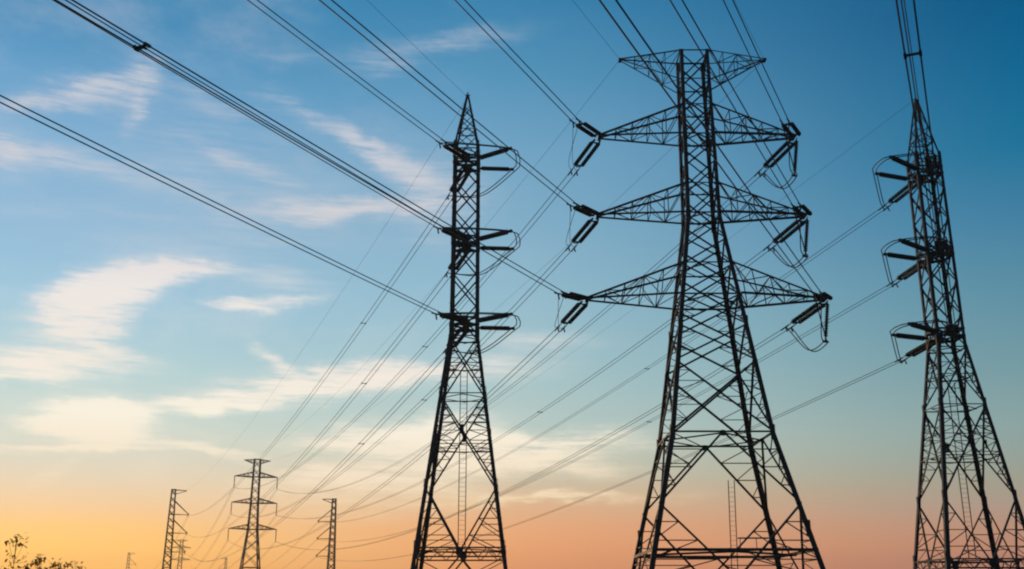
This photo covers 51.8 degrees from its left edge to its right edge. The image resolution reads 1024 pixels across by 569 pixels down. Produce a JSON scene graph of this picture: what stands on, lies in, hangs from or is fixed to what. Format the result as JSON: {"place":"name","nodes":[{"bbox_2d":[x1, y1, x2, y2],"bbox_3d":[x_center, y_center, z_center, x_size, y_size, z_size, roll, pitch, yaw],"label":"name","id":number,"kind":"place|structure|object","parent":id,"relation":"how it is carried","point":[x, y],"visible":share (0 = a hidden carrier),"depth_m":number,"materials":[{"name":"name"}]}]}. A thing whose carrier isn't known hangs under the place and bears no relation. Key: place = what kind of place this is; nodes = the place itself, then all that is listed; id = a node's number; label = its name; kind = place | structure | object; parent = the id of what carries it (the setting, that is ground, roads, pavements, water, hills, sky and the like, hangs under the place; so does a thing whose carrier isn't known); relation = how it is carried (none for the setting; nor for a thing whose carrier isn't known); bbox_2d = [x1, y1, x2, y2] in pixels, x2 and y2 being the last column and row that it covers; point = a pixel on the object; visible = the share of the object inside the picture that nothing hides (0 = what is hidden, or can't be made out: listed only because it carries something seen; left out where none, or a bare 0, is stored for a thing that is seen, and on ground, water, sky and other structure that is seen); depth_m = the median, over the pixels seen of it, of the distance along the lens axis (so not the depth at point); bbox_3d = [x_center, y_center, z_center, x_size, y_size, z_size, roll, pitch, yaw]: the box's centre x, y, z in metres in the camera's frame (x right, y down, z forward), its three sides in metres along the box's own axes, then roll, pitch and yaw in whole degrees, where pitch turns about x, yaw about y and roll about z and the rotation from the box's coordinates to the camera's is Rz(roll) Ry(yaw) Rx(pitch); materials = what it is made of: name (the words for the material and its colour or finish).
{"place":"outdoors","nodes":[
{"label":"outdoors","id":0,"kind":"place"},
{"bbox_2d":[55,0,563,291],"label":"conductor bundle","id":1,"kind":"object","parent":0,"point":[144,44],"visible":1,"depth_m":44.33,"materials":[{"name":"metal"}]},
{"bbox_2d":[319,0,575,203],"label":"conductor bundle","id":2,"kind":"object","parent":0,"point":[441,92],"visible":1,"depth_m":57.09,"materials":[{"name":"metal"}]},
{"bbox_2d":[0,0,1023,568],"label":"sky","id":3,"kind":"structure","parent":0,"point":[145,325],"materials":[{"name":"blue"}]},
{"bbox_3d":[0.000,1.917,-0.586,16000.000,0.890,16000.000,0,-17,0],"label":"ground","id":4,"kind":"structure","parent":0,"visible":0},
{"bbox_2d":[1,532,29,568],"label":"shrub","id":5,"kind":"object","parent":4,"relation":"on","point":[19,545],"visible":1,"depth_m":26.16,"materials":[{"name":"brown plant"}]},
{"bbox_2d":[11,554,71,568],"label":"shrub","id":6,"kind":"object","parent":4,"relation":"on","point":[39,560],"visible":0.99,"depth_m":28.14,"materials":[{"name":"brown plant"}]},
{"bbox_2d":[66,561,85,568],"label":"shrub","id":7,"kind":"object","parent":4,"relation":"on","point":[78,567],"visible":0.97,"depth_m":29.03,"materials":[{"name":"brown plant"}]},
{"bbox_2d":[126,553,135,568],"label":"pylon","id":8,"kind":"object","parent":4,"relation":"on","point":[129,562],"visible":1,"depth_m":836.66,"materials":[{"name":"grey metal"}]},
{"bbox_2d":[162,489,188,568],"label":"pylon","id":9,"kind":"object","parent":4,"relation":"on","point":[170,533],"visible":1,"depth_m":380.33,"materials":[{"name":"black metal"}]},
{"bbox_2d":[172,539,189,568],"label":"pylon","id":10,"kind":"object","parent":4,"relation":"on","point":[180,541],"visible":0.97,"depth_m":695.95,"materials":[{"name":"grey metal"}]},
{"bbox_2d":[228,458,277,568],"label":"pylon","id":11,"kind":"object","parent":4,"relation":"on","point":[251,503],"visible":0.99,"depth_m":312.60,"materials":[{"name":"black metal"}]},
{"bbox_2d":[172,488,232,561],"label":"conductor bundle","id":12,"kind":"object","parent":11,"relation":"attached to","point":[209,531],"visible":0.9,"depth_m":383.64,"materials":[{"name":"metal"}]},
{"bbox_2d":[194,516,230,568],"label":"conductor bundle","id":13,"kind":"object","parent":11,"relation":"attached to","point":[214,541],"visible":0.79,"depth_m":352.97,"materials":[{"name":"metal"}]},
{"bbox_2d":[190,491,275,561],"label":"conductor bundle","id":14,"kind":"object","parent":11,"relation":"attached to","point":[244,532],"visible":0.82,"depth_m":411.05,"materials":[{"name":"metal"}]},
{"bbox_2d":[316,498,336,568],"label":"pylon","id":15,"kind":"object","parent":4,"relation":"on","point":[331,539],"visible":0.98,"depth_m":413.64,"materials":[{"name":"black metal"}]},
{"bbox_2d":[410,92,514,568],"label":"pylon","id":16,"kind":"object","parent":4,"relation":"on","point":[434,452],"visible":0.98,"depth_m":81.31,"materials":[{"name":"metal"}]},
{"bbox_2d":[0,95,438,312],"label":"conductor bundle","id":17,"kind":"object","parent":16,"relation":"attached to","point":[198,194],"visible":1,"depth_m":51.81,"materials":[{"name":"metal"}]},
{"bbox_2d":[188,105,462,489],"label":"earth wire","id":18,"kind":"object","parent":16,"relation":"attached to","point":[356,269],"visible":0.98,"depth_m":117.20,"materials":[{"name":"metal"}]},
{"bbox_2d":[247,0,441,139],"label":"conductor bundle","id":19,"kind":"object","parent":16,"relation":"attached to","point":[338,67],"visible":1,"depth_m":68.50,"materials":[{"name":"metal"}]},
{"bbox_2d":[367,0,461,91],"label":"earth wire","id":20,"kind":"object","parent":16,"relation":"attached to","point":[422,53],"visible":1,"depth_m":81.12,"materials":[{"name":"metal"}]},
{"bbox_2d":[431,312,468,321],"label":"tension insulator","id":21,"kind":"object","parent":16,"relation":"attached to","point":[455,317],"visible":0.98,"depth_m":79.03,"materials":[{"name":"brown ceramic"}]},
{"bbox_2d":[433,225,469,239],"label":"tension insulator","id":22,"kind":"object","parent":16,"relation":"attached to","point":[447,232],"visible":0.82,"depth_m":81.08,"materials":[{"name":"brown ceramic"}]},
{"bbox_2d":[53,0,439,225],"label":"conductor bundle","id":23,"kind":"object","parent":22,"relation":"attached to","point":[145,48],"visible":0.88,"depth_m":57.02,"materials":[{"name":"metal"}]},
{"bbox_2d":[435,139,470,157],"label":"tension insulator","id":24,"kind":"object","parent":16,"relation":"attached to","point":[455,152],"visible":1,"depth_m":83.14,"materials":[{"name":"brown ceramic"}]},
{"bbox_2d":[442,332,466,353],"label":"tension insulator","id":25,"kind":"object","parent":16,"relation":"attached to","point":[459,340],"visible":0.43,"depth_m":85.65,"materials":[{"name":"brown ceramic"}]},
{"bbox_2d":[190,354,444,560],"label":"conductor bundle","id":26,"kind":"object","parent":25,"relation":"attached to","point":[350,452],"visible":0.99,"depth_m":116.23,"materials":[{"name":"metal"}]},
{"bbox_2d":[444,249,468,277],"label":"tension insulator","id":27,"kind":"object","parent":16,"relation":"attached to","point":[460,262],"visible":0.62,"depth_m":88.07,"materials":[{"name":"brown ceramic"}]},
{"bbox_2d":[188,277,448,536],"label":"conductor bundle","id":28,"kind":"object","parent":27,"relation":"attached to","point":[354,392],"visible":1,"depth_m":118.26,"materials":[{"name":"metal"}]},
{"bbox_2d":[445,169,470,200],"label":"tension insulator","id":29,"kind":"object","parent":16,"relation":"attached to","point":[463,181],"visible":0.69,"depth_m":89.62,"materials":[{"name":"brown ceramic"}]},
{"bbox_2d":[194,201,450,514],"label":"conductor bundle","id":30,"kind":"object","parent":29,"relation":"attached to","point":[352,335],"visible":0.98,"depth_m":122.57,"materials":[{"name":"metal"}]},
{"bbox_2d":[437,312,520,353],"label":"jumper loop","id":31,"kind":"object","parent":16,"relation":"attached to","point":[485,313],"visible":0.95,"depth_m":79.62,"materials":[{"name":"metal"}]},
{"bbox_2d":[439,227,520,275],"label":"jumper loop","id":32,"kind":"object","parent":16,"relation":"attached to","point":[491,230],"visible":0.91,"depth_m":82.37,"materials":[{"name":"metal"}]},
{"bbox_2d":[441,141,519,197],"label":"jumper loop","id":33,"kind":"object","parent":16,"relation":"attached to","point":[488,146],"visible":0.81,"depth_m":85.18,"materials":[{"name":"metal"}]},
{"bbox_2d":[585,49,826,568],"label":"pylon","id":34,"kind":"object","parent":4,"relation":"on","point":[683,145],"visible":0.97,"depth_m":78.27,"materials":[{"name":"metal"}]},
{"bbox_2d":[255,65,615,455],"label":"earth wire","id":35,"kind":"object","parent":34,"relation":"attached to","point":[484,227],"visible":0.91,"depth_m":106.79,"materials":[{"name":"metal"}]},
{"bbox_2d":[455,0,577,118],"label":"conductor bundle","id":36,"kind":"object","parent":34,"relation":"attached to","point":[511,58],"visible":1,"depth_m":67.27,"materials":[{"name":"metal"}]},
{"bbox_2d":[293,63,760,453],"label":"earth wire","id":37,"kind":"object","parent":34,"relation":"attached to","point":[569,243],"visible":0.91,"depth_m":114.81,"materials":[{"name":"metal"}]},
{"bbox_2d":[554,301,588,331],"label":"tension insulator","id":38,"kind":"object","parent":34,"relation":"attached to","point":[576,314],"visible":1,"depth_m":80.14,"materials":[{"name":"brown ceramic"}]},
{"bbox_2d":[228,331,559,548],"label":"conductor bundle","id":39,"kind":"object","parent":38,"relation":"attached to","point":[442,434],"visible":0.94,"depth_m":107.91,"materials":[{"name":"metal"}]},
{"bbox_2d":[554,291,588,300],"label":"tension insulator","id":40,"kind":"object","parent":34,"relation":"attached to","point":[574,296],"visible":1,"depth_m":74.99,"materials":[{"name":"brown ceramic"}]},
{"bbox_2d":[555,297,563,328],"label":"jumper loop","id":41,"kind":"object","parent":40,"relation":"hanging from","point":[558,312],"visible":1,"depth_m":75.53,"materials":[{"name":"metal"}]},
{"bbox_2d":[565,218,598,251],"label":"tension insulator","id":42,"kind":"object","parent":34,"relation":"attached to","point":[585,234],"visible":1,"depth_m":82.15,"materials":[{"name":"brown ceramic"}]},
{"bbox_2d":[231,251,570,517],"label":"conductor bundle","id":43,"kind":"object","parent":42,"relation":"attached to","point":[435,386],"visible":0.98,"depth_m":117.33,"materials":[{"name":"metal"}]},
{"bbox_2d":[566,202,599,216],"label":"tension insulator","id":44,"kind":"object","parent":34,"relation":"attached to","point":[586,210],"visible":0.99,"depth_m":77.17,"materials":[{"name":"brown ceramic"}]},
{"bbox_2d":[566,208,575,247],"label":"jumper loop","id":45,"kind":"object","parent":44,"relation":"hanging from","point":[569,228],"visible":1,"depth_m":77.81,"materials":[{"name":"metal"}]},
{"bbox_2d":[567,139,600,176],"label":"tension insulator","id":46,"kind":"object","parent":34,"relation":"attached to","point":[588,156],"visible":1,"depth_m":84.08,"materials":[{"name":"brown ceramic"}]},
{"bbox_2d":[238,176,572,488],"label":"conductor bundle","id":47,"kind":"object","parent":46,"relation":"attached to","point":[445,321],"visible":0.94,"depth_m":116.62,"materials":[{"name":"metal"}]},
{"bbox_2d":[569,118,601,136],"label":"tension insulator","id":48,"kind":"object","parent":34,"relation":"attached to","point":[591,128],"visible":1,"depth_m":79.15,"materials":[{"name":"brown ceramic"}]},
{"bbox_2d":[568,123,578,171],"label":"jumper loop","id":49,"kind":"object","parent":48,"relation":"hanging from","point":[572,149],"visible":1,"depth_m":80.04,"materials":[{"name":"metal"}]},
{"bbox_2d":[599,0,819,291],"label":"conductor bundle","id":50,"kind":"object","parent":34,"relation":"attached to","point":[632,45],"visible":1,"depth_m":44.78,"materials":[{"name":"metal"}]},
{"bbox_2d":[669,0,798,202],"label":"conductor bundle","id":51,"kind":"object","parent":34,"relation":"attached to","point":[733,90],"visible":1,"depth_m":56.74,"materials":[{"name":"metal"}]},
{"bbox_2d":[754,139,795,177],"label":"tension insulator","id":52,"kind":"object","parent":34,"relation":"attached to","point":[777,152],"visible":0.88,"depth_m":84.07,"materials":[{"name":"brown ceramic"}]},
{"bbox_2d":[277,176,758,493],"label":"conductor bundle","id":53,"kind":"object","parent":52,"relation":"attached to","point":[563,343],"visible":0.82,"depth_m":118.71,"materials":[{"name":"metal"}]},
{"bbox_2d":[762,217,806,251],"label":"tension insulator","id":54,"kind":"object","parent":34,"relation":"attached to","point":[786,230],"visible":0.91,"depth_m":82.16,"materials":[{"name":"brown ceramic"}]},
{"bbox_2d":[276,251,767,518],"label":"conductor bundle","id":55,"kind":"object","parent":54,"relation":"attached to","point":[568,391],"visible":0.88,"depth_m":116.40,"materials":[{"name":"metal"}]},
{"bbox_2d":[768,207,807,267],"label":"jumper loop","id":56,"kind":"object","parent":34,"relation":"hanging from","point":[788,265],"visible":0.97,"depth_m":77.74,"materials":[{"name":"metal"}]},
{"bbox_2d":[780,118,800,136],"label":"tension insulator","id":57,"kind":"object","parent":34,"relation":"attached to","point":[794,128],"visible":0.91,"depth_m":78.96,"materials":[{"name":"brown ceramic"}]},
{"bbox_2d":[723,0,787,118],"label":"conductor bundle","id":58,"kind":"object","parent":57,"relation":"attached to","point":[757,54],"visible":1,"depth_m":67.04,"materials":[{"name":"metal"}]},
{"bbox_2d":[759,125,797,188],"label":"jumper loop","id":59,"kind":"object","parent":57,"relation":"hanging from","point":[788,142],"visible":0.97,"depth_m":79.41,"materials":[{"name":"metal"}]},
{"bbox_2d":[791,138,798,176],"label":"pilot insulator","id":60,"kind":"object","parent":34,"relation":"hanging from","point":[795,157],"visible":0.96,"depth_m":81.41,"materials":[{"name":"brown ceramic"}]},
{"bbox_2d":[791,202,811,216],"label":"tension insulator","id":61,"kind":"object","parent":34,"relation":"attached to","point":[805,209],"visible":0.89,"depth_m":76.79,"materials":[{"name":"brown ceramic"}]},
{"bbox_2d":[780,301,826,331],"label":"tension insulator","id":62,"kind":"object","parent":34,"relation":"attached to","point":[804,313],"visible":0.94,"depth_m":80.33,"materials":[{"name":"brown ceramic"}]},
{"bbox_2d":[276,331,784,549],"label":"conductor bundle","id":63,"kind":"object","parent":62,"relation":"attached to","point":[573,454],"visible":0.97,"depth_m":115.74,"materials":[{"name":"metal"}]},
{"bbox_2d":[802,217,808,257],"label":"pilot insulator","id":64,"kind":"object","parent":34,"relation":"hanging from","point":[806,232],"visible":0.93,"depth_m":79.51,"materials":[{"name":"brown ceramic"}]},
{"bbox_2d":[786,298,828,351],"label":"jumper loop","id":65,"kind":"object","parent":34,"relation":"hanging from","point":[806,348],"visible":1,"depth_m":77.33,"materials":[{"name":"metal"}]},
{"bbox_2d":[812,291,832,300],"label":"tension insulator","id":66,"kind":"object","parent":34,"relation":"attached to","point":[823,294],"visible":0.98,"depth_m":74.66,"materials":[{"name":"brown ceramic"}]},
{"bbox_2d":[822,300,829,342],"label":"pilot insulator","id":67,"kind":"object","parent":34,"relation":"hanging from","point":[826,321],"visible":0.92,"depth_m":77.57,"materials":[{"name":"brown ceramic"}]},
{"bbox_2d":[875,99,1023,568],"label":"pylon","id":68,"kind":"object","parent":4,"relation":"on","point":[936,332],"visible":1,"depth_m":81.88,"materials":[{"name":"metal"}]},
{"bbox_2d":[324,104,907,498],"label":"earth wire","id":69,"kind":"object","parent":68,"relation":"attached to","point":[695,263],"visible":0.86,"depth_m":117.86,"materials":[{"name":"metal"}]},
{"bbox_2d":[878,183,917,210],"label":"tension insulator","id":70,"kind":"object","parent":68,"relation":"attached to","point":[898,193],"visible":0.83,"depth_m":90.30,"materials":[{"name":"brown ceramic"}]},
{"bbox_2d":[327,210,881,522],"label":"conductor bundle","id":71,"kind":"object","parent":70,"relation":"attached to","point":[663,356],"visible":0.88,"depth_m":131.26,"materials":[{"name":"metal"}]},
{"bbox_2d":[872,152,931,206],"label":"jumper loop","id":72,"kind":"object","parent":68,"relation":"attached to","point":[922,153],"visible":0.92,"depth_m":84.53,"materials":[{"name":"metal"}]},
{"bbox_2d":[886,259,926,287],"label":"tension insulator","id":73,"kind":"object","parent":68,"relation":"attached to","point":[910,271],"visible":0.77,"depth_m":88.36,"materials":[{"name":"brown ceramic"}]},
{"bbox_2d":[318,286,889,541],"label":"conductor bundle","id":74,"kind":"object","parent":73,"relation":"attached to","point":[649,421],"visible":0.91,"depth_m":124.42,"materials":[{"name":"metal"}]},
{"bbox_2d":[881,236,942,284],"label":"jumper loop","id":75,"kind":"object","parent":68,"relation":"attached to","point":[897,242],"visible":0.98,"depth_m":82.15,"materials":[{"name":"metal"}]},
{"bbox_2d":[904,0,925,150],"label":"conductor bundle","id":76,"kind":"object","parent":68,"relation":"attached to","point":[914,71],"visible":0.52,"depth_m":67.53,"materials":[{"name":"metal"}]},
{"bbox_2d":[894,339,935,363],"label":"tension insulator","id":77,"kind":"object","parent":68,"relation":"attached to","point":[917,350],"visible":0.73,"depth_m":86.41,"materials":[{"name":"brown ceramic"}]},
{"bbox_2d":[319,361,898,560],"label":"conductor bundle","id":78,"kind":"object","parent":77,"relation":"attached to","point":[684,456],"visible":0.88,"depth_m":119.98,"materials":[{"name":"metal"}]},
{"bbox_2d":[889,320,953,362],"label":"jumper loop","id":79,"kind":"object","parent":68,"relation":"attached to","point":[910,325],"visible":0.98,"depth_m":79.94,"materials":[{"name":"metal"}]},
{"bbox_2d":[895,0,954,323],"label":"conductor bundle","id":80,"kind":"object","parent":68,"relation":"attached to","point":[919,53],"visible":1,"depth_m":41.85,"materials":[{"name":"metal"}]},
{"bbox_2d":[924,152,937,168],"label":"tension insulator","id":81,"kind":"object","parent":68,"relation":"attached to","point":[927,161],"visible":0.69,"depth_m":83.20,"materials":[{"name":"brown ceramic"}]},
{"bbox_2d":[935,238,947,250],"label":"tension insulator","id":82,"kind":"object","parent":68,"relation":"attached to","point":[937,242],"visible":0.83,"depth_m":81.08,"materials":[{"name":"brown ceramic"}]},
{"bbox_2d":[901,0,936,237],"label":"conductor bundle","id":83,"kind":"object","parent":82,"relation":"attached to","point":[917,109],"visible":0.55,"depth_m":56.06,"materials":[{"name":"metal"}]},
{"bbox_2d":[945,324,958,332],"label":"tension insulator","id":84,"kind":"object","parent":68,"relation":"attached to","point":[948,330],"visible":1,"depth_m":78.67,"materials":[{"name":"brown ceramic"}]}
]}

